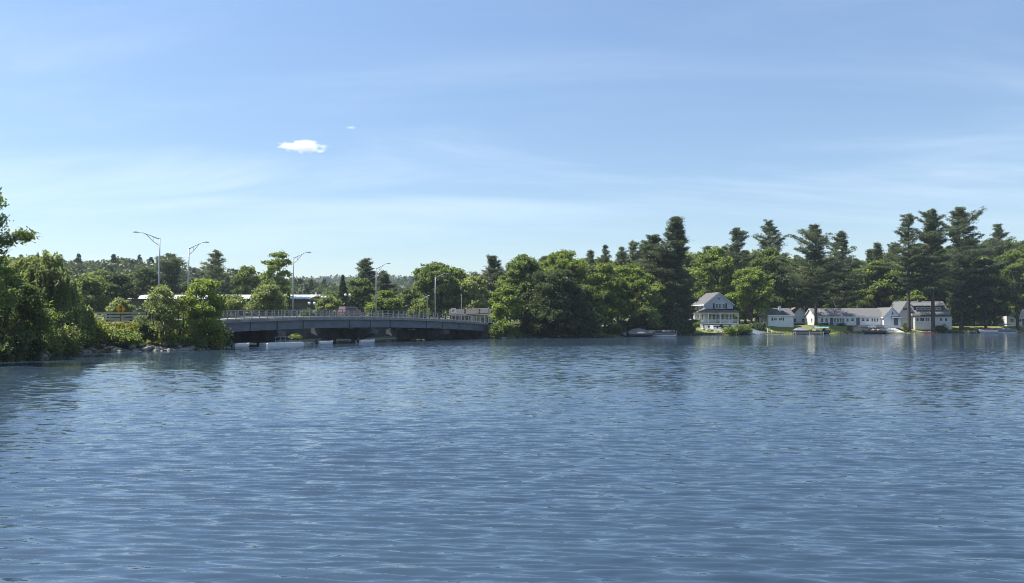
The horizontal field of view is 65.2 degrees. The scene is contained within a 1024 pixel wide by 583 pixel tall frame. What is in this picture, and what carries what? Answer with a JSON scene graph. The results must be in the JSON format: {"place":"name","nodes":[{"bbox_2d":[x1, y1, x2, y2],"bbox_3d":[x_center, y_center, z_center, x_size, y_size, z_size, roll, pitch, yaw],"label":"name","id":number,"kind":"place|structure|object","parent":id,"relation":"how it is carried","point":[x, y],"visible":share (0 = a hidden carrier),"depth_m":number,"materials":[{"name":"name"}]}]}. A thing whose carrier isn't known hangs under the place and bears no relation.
{"place":"outdoors","nodes":[
{"label":"outdoors","id":0,"kind":"place"},
{"bbox_2d":[41,344,210,355],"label":"bank","id":1,"kind":"structure","parent":0,"point":[164,347],"depth_m":91.51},
{"bbox_2d":[3,249,83,337],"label":"willow tree","id":2,"kind":"object","parent":1,"relation":"on","point":[46,270],"visible":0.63,"depth_m":77.87,"materials":[{"name":"green plant"}]},
{"bbox_2d":[43,284,95,341],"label":"willow tree","id":3,"kind":"object","parent":1,"relation":"on","point":[88,322],"visible":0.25,"depth_m":85.34,"materials":[{"name":"green plant"}]},
{"bbox_2d":[42,321,211,352],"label":"grass","id":4,"kind":"structure","parent":1,"relation":"on","point":[124,326],"depth_m":93.68,"materials":[{"name":"green plant"}]},
{"bbox_2d":[106,321,164,338],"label":"embankment","id":5,"kind":"structure","parent":0,"point":[125,322],"depth_m":96.77,"materials":[{"name":"green plant"}]},
{"bbox_2d":[93,311,150,321],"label":"guard rail","id":6,"kind":"object","parent":5,"relation":"on","point":[107,316],"visible":0.53,"depth_m":97.31,"materials":[{"name":"grey metal"}]},
{"bbox_2d":[96,316,519,324],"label":"sidewalk","id":7,"kind":"structure","parent":0,"point":[307,317],"depth_m":115.15,"materials":[{"name":"grey concrete"}]},
{"bbox_2d":[0,283,994,361],"bbox_3d":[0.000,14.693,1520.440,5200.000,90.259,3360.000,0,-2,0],"label":"ground","id":8,"kind":"structure","parent":0,"point":[515,329],"depth_m":162.96,"materials":[{"name":"green plant"}]},
{"bbox_2d":[0,327,34,361],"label":"shrub","id":9,"kind":"object","parent":8,"relation":"on","point":[11,346],"visible":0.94,"depth_m":68.35,"materials":[{"name":"green plant"}]},
{"bbox_2d":[0,187,41,311],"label":"broadleaf tree","id":10,"kind":"object","parent":8,"relation":"on","point":[24,236],"visible":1,"depth_m":64.38,"materials":[{"name":"green plant"}]},
{"bbox_2d":[0,271,55,349],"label":"broadleaf tree","id":11,"kind":"object","parent":8,"relation":"on","point":[32,309],"visible":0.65,"depth_m":71.55,"materials":[{"name":"green plant"}]},
{"bbox_2d":[21,334,48,358],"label":"shrub","id":12,"kind":"object","parent":8,"relation":"on","point":[37,346],"visible":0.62,"depth_m":72.61,"materials":[{"name":"green plant"}]},
{"bbox_2d":[9,301,69,345],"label":"broadleaf tree","id":13,"kind":"object","parent":8,"relation":"on","point":[52,337],"visible":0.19,"depth_m":74.90,"materials":[{"name":"green plant"}]},
{"bbox_2d":[45,338,66,354],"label":"shrub","id":14,"kind":"object","parent":8,"relation":"on","point":[57,349],"visible":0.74,"depth_m":80.23,"materials":[{"name":"green plant"}]},
{"bbox_2d":[43,323,93,353],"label":"shrub","id":15,"kind":"object","parent":8,"relation":"on","point":[73,340],"visible":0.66,"depth_m":82.95,"materials":[{"name":"green plant"}]},
{"bbox_2d":[65,313,106,345],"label":"shrub","id":16,"kind":"object","parent":8,"relation":"on","point":[98,326],"visible":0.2,"depth_m":88.48,"materials":[{"name":"green plant"}]},
{"bbox_2d":[72,273,111,314],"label":"broadleaf tree","id":17,"kind":"object","parent":8,"relation":"on","point":[93,286],"visible":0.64,"depth_m":174.02,"materials":[{"name":"green plant"}]},
{"bbox_2d":[91,322,122,345],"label":"shrub","id":18,"kind":"object","parent":8,"relation":"on","point":[110,331],"visible":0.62,"depth_m":89.57,"materials":[{"name":"green plant"}]},
{"bbox_2d":[98,272,139,305],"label":"broadleaf tree","id":19,"kind":"object","parent":8,"relation":"on","point":[120,283],"visible":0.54,"depth_m":184.11,"materials":[{"name":"green plant"}]},
{"bbox_2d":[104,297,137,317],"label":"broadleaf tree","id":20,"kind":"object","parent":8,"relation":"on","point":[112,306],"visible":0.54,"depth_m":149.29,"materials":[{"name":"green plant"}]},
{"bbox_2d":[112,327,142,346],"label":"shrub","id":21,"kind":"object","parent":8,"relation":"on","point":[126,337],"visible":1,"depth_m":89.49,"materials":[{"name":"green plant"}]},
{"bbox_2d":[136,322,156,340],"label":"shrub","id":22,"kind":"object","parent":8,"relation":"on","point":[146,334],"visible":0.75,"depth_m":91.94,"materials":[{"name":"green plant"}]},
{"bbox_2d":[129,266,167,303],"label":"broadleaf tree","id":23,"kind":"object","parent":8,"relation":"on","point":[149,275],"visible":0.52,"depth_m":230.39,"materials":[{"name":"green plant"}]},
{"bbox_2d":[132,284,186,339],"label":"broadleaf tree","id":24,"kind":"object","parent":8,"relation":"on","point":[168,313],"visible":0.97,"depth_m":92.56,"materials":[{"name":"green plant"}]},
{"bbox_2d":[146,253,186,294],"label":"tree","id":25,"kind":"object","parent":8,"relation":"on","point":[170,265],"visible":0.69,"depth_m":238.42,"materials":[{"name":"green plant"}]},
{"bbox_2d":[156,330,185,343],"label":"shrub","id":26,"kind":"object","parent":8,"relation":"on","point":[167,336],"visible":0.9,"depth_m":92.64,"materials":[{"name":"green plant"}]},
{"bbox_2d":[159,294,204,336],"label":"broadleaf tree","id":27,"kind":"object","parent":8,"relation":"on","point":[188,330],"visible":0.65,"depth_m":94.47,"materials":[{"name":"green plant"}]},
{"bbox_2d":[186,332,210,348],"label":"shrub","id":28,"kind":"object","parent":8,"relation":"on","point":[197,340],"visible":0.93,"depth_m":94.46,"materials":[{"name":"green plant"}]},
{"bbox_2d":[172,278,228,337],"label":"broadleaf tree","id":29,"kind":"object","parent":8,"relation":"on","point":[211,302],"visible":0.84,"depth_m":96.24,"materials":[{"name":"green plant"}]},
{"bbox_2d":[1,253,411,296],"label":"hill forest","id":30,"kind":"object","parent":8,"relation":"on","point":[77,266],"visible":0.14,"depth_m":450.54,"materials":[{"name":"green plant"}]},
{"bbox_2d":[208,324,227,348],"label":"shrub","id":31,"kind":"object","parent":8,"relation":"on","point":[217,340],"visible":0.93,"depth_m":96.97,"materials":[{"name":"green plant"}]},
{"bbox_2d":[199,249,238,294],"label":"pine tree","id":32,"kind":"object","parent":8,"relation":"on","point":[216,266],"visible":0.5,"depth_m":223.96,"materials":[{"name":"green plant"}]},
{"bbox_2d":[128,295,320,319],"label":"warehouse","id":33,"kind":"structure","parent":8,"relation":"on","point":[301,302],"depth_m":204.76,"materials":[{"name":"white metal"}]},
{"bbox_2d":[214,294,250,316],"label":"broadleaf tree","id":34,"kind":"object","parent":8,"relation":"on","point":[236,302],"visible":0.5,"depth_m":169.65,"materials":[{"name":"green plant"}]},
{"bbox_2d":[230,265,261,294],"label":"broadleaf tree","id":35,"kind":"object","parent":8,"relation":"on","point":[246,273],"visible":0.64,"depth_m":227.10,"materials":[{"name":"green plant"}]},
{"bbox_2d":[245,284,290,315],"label":"broadleaf tree","id":36,"kind":"object","parent":8,"relation":"on","point":[271,296],"visible":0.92,"depth_m":166.09,"materials":[{"name":"green plant"}]},
{"bbox_2d":[257,251,292,296],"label":"tree","id":37,"kind":"object","parent":8,"relation":"on","point":[276,264],"visible":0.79,"depth_m":204.16,"materials":[{"name":"green plant"}]},
{"bbox_2d":[166,309,490,344],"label":"bridge","id":38,"kind":"structure","parent":8,"relation":"on","point":[335,328],"depth_m":126.62,"materials":[{"name":"concrete"}]},
{"bbox_2d":[313,294,344,315],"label":"broadleaf tree","id":39,"kind":"object","parent":8,"relation":"on","point":[331,302],"visible":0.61,"depth_m":188.93,"materials":[{"name":"green plant"}]},
{"bbox_2d":[258,327,413,339],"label":"retaining wall","id":40,"kind":"structure","parent":8,"relation":"on","point":[305,333],"depth_m":145.08,"materials":[{"name":"concrete"}]},
{"bbox_2d":[335,275,350,306],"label":"spruce tree","id":41,"kind":"object","parent":8,"relation":"on","point":[342,290],"visible":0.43,"depth_m":195.57,"materials":[{"name":"green plant"}]},
{"bbox_2d":[343,278,377,313],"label":"broadleaf tree","id":42,"kind":"object","parent":8,"relation":"on","point":[362,295],"visible":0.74,"depth_m":203.71,"materials":[{"name":"green plant"}]},
{"bbox_2d":[347,257,384,315],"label":"pine tree","id":43,"kind":"object","parent":8,"relation":"on","point":[364,268],"visible":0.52,"depth_m":232.23,"materials":[{"name":"green plant"}]},
{"bbox_2d":[292,273,447,289],"bbox_3d":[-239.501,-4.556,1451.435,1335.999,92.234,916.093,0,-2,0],"label":"forest","id":44,"kind":"object","parent":8,"relation":"on","point":[405,281],"visible":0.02,"depth_m":1685.35,"materials":[{"name":"green plant"}]},
{"bbox_2d":[363,290,403,316],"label":"broadleaf tree","id":45,"kind":"object","parent":8,"relation":"on","point":[388,300],"visible":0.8,"depth_m":189.84,"materials":[{"name":"green plant"}]},
{"bbox_2d":[375,270,398,295],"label":"pine tree","id":46,"kind":"object","parent":8,"relation":"on","point":[386,281],"visible":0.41,"depth_m":237.35,"materials":[{"name":"green plant"}]},
{"bbox_2d":[398,288,422,307],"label":"broadleaf tree","id":47,"kind":"object","parent":8,"relation":"on","point":[407,295],"visible":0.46,"depth_m":233.16,"materials":[{"name":"green plant"}]},
{"bbox_2d":[406,302,431,317],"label":"shrub","id":48,"kind":"object","parent":8,"relation":"on","point":[420,308],"visible":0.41,"depth_m":198.45,"materials":[{"name":"green plant"}]},
{"bbox_2d":[410,261,469,318],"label":"broadleaf tree","id":49,"kind":"object","parent":8,"relation":"on","point":[424,283],"visible":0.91,"depth_m":214.42,"materials":[{"name":"green plant"}]},
{"bbox_2d":[449,309,490,320],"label":"store building","id":50,"kind":"structure","parent":8,"relation":"on","point":[471,311],"depth_m":201.37,"materials":[{"name":"grey glass"}]},
{"bbox_2d":[456,275,492,308],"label":"broadleaf tree","id":51,"kind":"object","parent":8,"relation":"on","point":[471,284],"visible":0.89,"depth_m":211.19,"materials":[{"name":"green plant"}]},
{"bbox_2d":[468,254,511,313],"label":"pine tree","id":52,"kind":"object","parent":8,"relation":"on","point":[493,269],"visible":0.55,"depth_m":225.39,"materials":[{"name":"green plant"}]},
{"bbox_2d":[488,322,504,338],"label":"shrub","id":53,"kind":"object","parent":8,"relation":"on","point":[496,331],"visible":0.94,"depth_m":149.35,"materials":[{"name":"green plant"}]},
{"bbox_2d":[496,318,514,331],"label":"shrub","id":54,"kind":"object","parent":8,"relation":"on","point":[508,326],"visible":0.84,"depth_m":151.44,"materials":[{"name":"green plant"}]},
{"bbox_2d":[487,282,527,321],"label":"broadleaf tree","id":55,"kind":"object","parent":8,"relation":"on","point":[507,297],"visible":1,"depth_m":155.08,"materials":[{"name":"green plant"}]},
{"bbox_2d":[491,254,545,314],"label":"broadleaf tree","id":56,"kind":"object","parent":8,"relation":"on","point":[518,279],"visible":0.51,"depth_m":165.98,"materials":[{"name":"green plant"}]},
{"bbox_2d":[516,305,563,335],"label":"broadleaf tree","id":57,"kind":"object","parent":8,"relation":"on","point":[536,328],"visible":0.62,"depth_m":155.48,"materials":[{"name":"green plant"}]},
{"bbox_2d":[519,268,598,332],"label":"broadleaf tree","id":58,"kind":"object","parent":8,"relation":"on","point":[552,296],"visible":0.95,"depth_m":156.09,"materials":[{"name":"green plant"}]},
{"bbox_2d":[527,249,592,304],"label":"broadleaf tree","id":59,"kind":"object","parent":8,"relation":"on","point":[563,259],"visible":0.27,"depth_m":170.82,"materials":[{"name":"green plant"}]},
{"bbox_2d":[564,284,608,333],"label":"broadleaf tree","id":60,"kind":"object","parent":8,"relation":"on","point":[593,296],"visible":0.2,"depth_m":164.40,"materials":[{"name":"green plant"}]},
{"bbox_2d":[596,245,612,301],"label":"pine tree","id":61,"kind":"object","parent":8,"relation":"on","point":[606,257],"visible":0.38,"depth_m":243.63,"materials":[{"name":"green plant"}]},
{"bbox_2d":[587,261,626,326],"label":"broadleaf tree","id":62,"kind":"object","parent":8,"relation":"on","point":[598,280],"visible":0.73,"depth_m":171.09,"materials":[{"name":"green plant"}]},
{"bbox_2d":[602,322,626,333],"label":"shrub","id":63,"kind":"object","parent":8,"relation":"on","point":[612,329],"visible":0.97,"depth_m":169.17,"materials":[{"name":"green plant"}]},
{"bbox_2d":[614,247,628,320],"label":"pine tree","id":64,"kind":"object","parent":8,"relation":"on","point":[620,259],"visible":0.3,"depth_m":239.64,"materials":[{"name":"green plant"}]},
{"bbox_2d":[620,240,642,279],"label":"pine tree","id":65,"kind":"object","parent":8,"relation":"on","point":[633,255],"visible":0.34,"depth_m":238.18,"materials":[{"name":"green plant"}]},
{"bbox_2d":[616,318,646,331],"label":"shrub","id":66,"kind":"object","parent":8,"relation":"on","point":[627,325],"visible":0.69,"depth_m":173.91,"materials":[{"name":"green plant"}]},
{"bbox_2d":[608,262,665,318],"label":"broadleaf tree","id":67,"kind":"object","parent":8,"relation":"on","point":[636,278],"visible":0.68,"depth_m":175.81,"materials":[{"name":"green plant"}]},
{"bbox_2d":[625,286,666,329],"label":"broadleaf tree","id":68,"kind":"object","parent":8,"relation":"on","point":[650,315],"visible":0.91,"depth_m":173.45,"materials":[{"name":"green plant"}]},
{"bbox_2d":[628,234,679,315],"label":"pine tree","id":69,"kind":"object","parent":8,"relation":"on","point":[649,261],"visible":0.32,"depth_m":183.83,"materials":[{"name":"green plant"}]},
{"bbox_2d":[644,216,702,329],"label":"pine tree","id":70,"kind":"object","parent":8,"relation":"on","point":[675,236],"visible":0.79,"depth_m":181.56,"materials":[{"name":"green plant"}]},
{"bbox_2d":[658,276,689,332],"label":"spruce tree","id":71,"kind":"object","parent":8,"relation":"on","point":[672,296],"visible":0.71,"depth_m":179.00,"materials":[{"name":"green plant"}]},
{"bbox_2d":[690,292,738,327],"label":"house","id":72,"kind":"structure","parent":8,"relation":"on","point":[717,310],"depth_m":197.22,"materials":[{"name":"grey"}]},
{"bbox_2d":[689,246,744,315],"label":"broadleaf tree","id":73,"kind":"object","parent":8,"relation":"on","point":[712,259],"visible":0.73,"depth_m":213.58,"materials":[{"name":"green plant"}]},
{"bbox_2d":[723,227,757,323],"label":"pine tree","id":74,"kind":"object","parent":8,"relation":"on","point":[736,253],"visible":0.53,"depth_m":237.78,"materials":[{"name":"green plant"}]},
{"bbox_2d":[724,266,775,323],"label":"broadleaf tree","id":75,"kind":"object","parent":8,"relation":"on","point":[749,281],"visible":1,"depth_m":204.29,"materials":[{"name":"green plant"}]},
{"bbox_2d":[504,330,1023,336],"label":"grass","id":76,"kind":"structure","parent":8,"relation":"on","point":[680,333],"depth_m":166.76,"materials":[{"name":"green plant"}]},
{"bbox_2d":[749,245,799,314],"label":"broadleaf tree","id":77,"kind":"object","parent":8,"relation":"on","point":[765,257],"visible":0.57,"depth_m":226.26,"materials":[{"name":"green plant"}]},
{"bbox_2d":[748,219,801,295],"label":"pine tree","id":78,"kind":"object","parent":8,"relation":"on","point":[768,228],"visible":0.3,"depth_m":243.81,"materials":[{"name":"green plant"}]},
{"bbox_2d":[755,306,794,326],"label":"cottage","id":79,"kind":"structure","parent":8,"relation":"on","point":[779,316],"depth_m":205.66,"materials":[{"name":"white"}]},
{"bbox_2d":[790,307,805,324],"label":"house","id":80,"kind":"structure","parent":8,"relation":"on","point":[798,318],"depth_m":227.97,"materials":[{"name":"white"}]},
{"bbox_2d":[795,292,818,311],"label":"broadleaf tree","id":81,"kind":"object","parent":8,"relation":"on","point":[803,298],"visible":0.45,"depth_m":241.35,"materials":[{"name":"green plant"}]},
{"bbox_2d":[775,223,852,325],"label":"pine tree","id":82,"kind":"object","parent":8,"relation":"on","point":[813,284],"visible":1,"depth_m":210.09,"materials":[{"name":"green plant"}]},
{"bbox_2d":[802,267,848,307],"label":"broadleaf tree","id":83,"kind":"object","parent":8,"relation":"on","point":[820,301],"visible":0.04,"depth_m":250.72,"materials":[{"name":"green plant"}]},
{"bbox_2d":[818,231,871,307],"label":"pine tree","id":84,"kind":"object","parent":8,"relation":"on","point":[845,277],"visible":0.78,"depth_m":231.00,"materials":[{"name":"green plant"}]},
{"bbox_2d":[803,301,902,327],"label":"long house","id":85,"kind":"structure","parent":8,"relation":"on","point":[887,317],"depth_m":214.08,"materials":[{"name":"white"}]},
{"bbox_2d":[835,268,883,307],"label":"broadleaf tree","id":86,"kind":"object","parent":8,"relation":"on","point":[868,278],"visible":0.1,"depth_m":247.76,"materials":[{"name":"green plant"}]},
{"bbox_2d":[848,289,875,307],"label":"broadleaf tree","id":87,"kind":"object","parent":8,"relation":"on","point":[867,299],"visible":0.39,"depth_m":238.82,"materials":[{"name":"green plant"}]},
{"bbox_2d":[861,241,896,307],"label":"pine tree","id":88,"kind":"object","parent":8,"relation":"on","point":[877,252],"visible":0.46,"depth_m":247.49,"materials":[{"name":"green plant"}]},
{"bbox_2d":[854,258,906,307],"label":"broadleaf tree","id":89,"kind":"object","parent":8,"relation":"on","point":[888,286],"visible":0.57,"depth_m":243.84,"materials":[{"name":"green plant"}]},
{"bbox_2d":[882,213,932,330],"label":"pine tree","id":90,"kind":"object","parent":8,"relation":"on","point":[908,218],"visible":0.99,"depth_m":214.84,"materials":[{"name":"green plant"}]},
{"bbox_2d":[904,289,927,300],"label":"broadleaf tree","id":91,"kind":"object","parent":8,"relation":"on","point":[915,294],"visible":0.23,"depth_m":235.32,"materials":[{"name":"green plant"}]},
{"bbox_2d":[884,256,949,306],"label":"broadleaf tree","id":92,"kind":"object","parent":8,"relation":"on","point":[943,294],"visible":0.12,"depth_m":241.82,"materials":[{"name":"green plant"}]},
{"bbox_2d":[890,299,951,329],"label":"house","id":93,"kind":"structure","parent":8,"relation":"on","point":[921,311],"depth_m":218.56,"materials":[{"name":"beige"}]},
{"bbox_2d":[895,208,955,331],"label":"pine tree","id":94,"kind":"object","parent":8,"relation":"on","point":[932,235],"visible":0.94,"depth_m":212.97,"materials":[{"name":"green plant"}]},
{"bbox_2d":[945,293,977,325],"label":"broadleaf tree","id":95,"kind":"object","parent":8,"relation":"on","point":[966,309],"visible":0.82,"depth_m":221.76,"materials":[{"name":"green plant"}]},
{"bbox_2d":[927,206,1007,330],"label":"pine tree","id":96,"kind":"object","parent":8,"relation":"on","point":[960,223],"visible":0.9,"depth_m":220.04,"materials":[{"name":"green plant"}]},
{"bbox_2d":[951,258,1021,328],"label":"broadleaf tree","id":97,"kind":"object","parent":8,"relation":"on","point":[989,291],"visible":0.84,"depth_m":219.75,"materials":[{"name":"green plant"}]},
{"bbox_2d":[970,223,1023,302],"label":"pine tree","id":98,"kind":"object","parent":8,"relation":"on","point":[999,243],"visible":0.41,"depth_m":241.62,"materials":[{"name":"green plant"}]},
{"bbox_2d":[989,249,1023,329],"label":"broadleaf tree","id":99,"kind":"object","parent":8,"relation":"on","point":[1014,258],"visible":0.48,"depth_m":229.11,"materials":[{"name":"green plant"}]},
{"bbox_2d":[993,309,1023,325],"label":"house","id":100,"kind":"structure","parent":8,"relation":"on","point":[1008,320],"depth_m":237.81,"materials":[{"name":"white"}]},
{"bbox_2d":[0,332,1023,582],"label":"water","id":101,"kind":"structure","parent":0,"point":[834,458],"depth_m":19.73,"materials":[{"name":"blue liquid"}]},
{"bbox_2d":[259,336,303,345],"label":"float","id":102,"kind":"object","parent":101,"relation":"on","point":[275,343],"visible":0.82,"depth_m":107.97,"materials":[{"name":"white plastic"}]},
{"bbox_2d":[626,328,653,336],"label":"motor boat","id":103,"kind":"object","parent":101,"relation":"on","point":[638,332],"visible":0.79,"depth_m":167.46,"materials":[{"name":"white plastic"}]},
{"bbox_2d":[0,0,1023,280],"label":"sky","id":104,"kind":"structure","parent":0,"point":[404,134],"materials":[{"name":"blue"}]},
{"bbox_2d":[502,332,850,337],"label":"bank","id":105,"kind":"structure","parent":0,"point":[505,334],"depth_m":161.81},
{"bbox_2d":[695,325,860,333],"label":"lawn","id":106,"kind":"structure","parent":0,"point":[836,328],"depth_m":204.11,"materials":[{"name":"green plant"}]},
{"bbox_2d":[899,326,1023,330],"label":"lawn","id":107,"kind":"structure","parent":0,"point":[971,328],"depth_m":225.94,"materials":[{"name":"green plant"}]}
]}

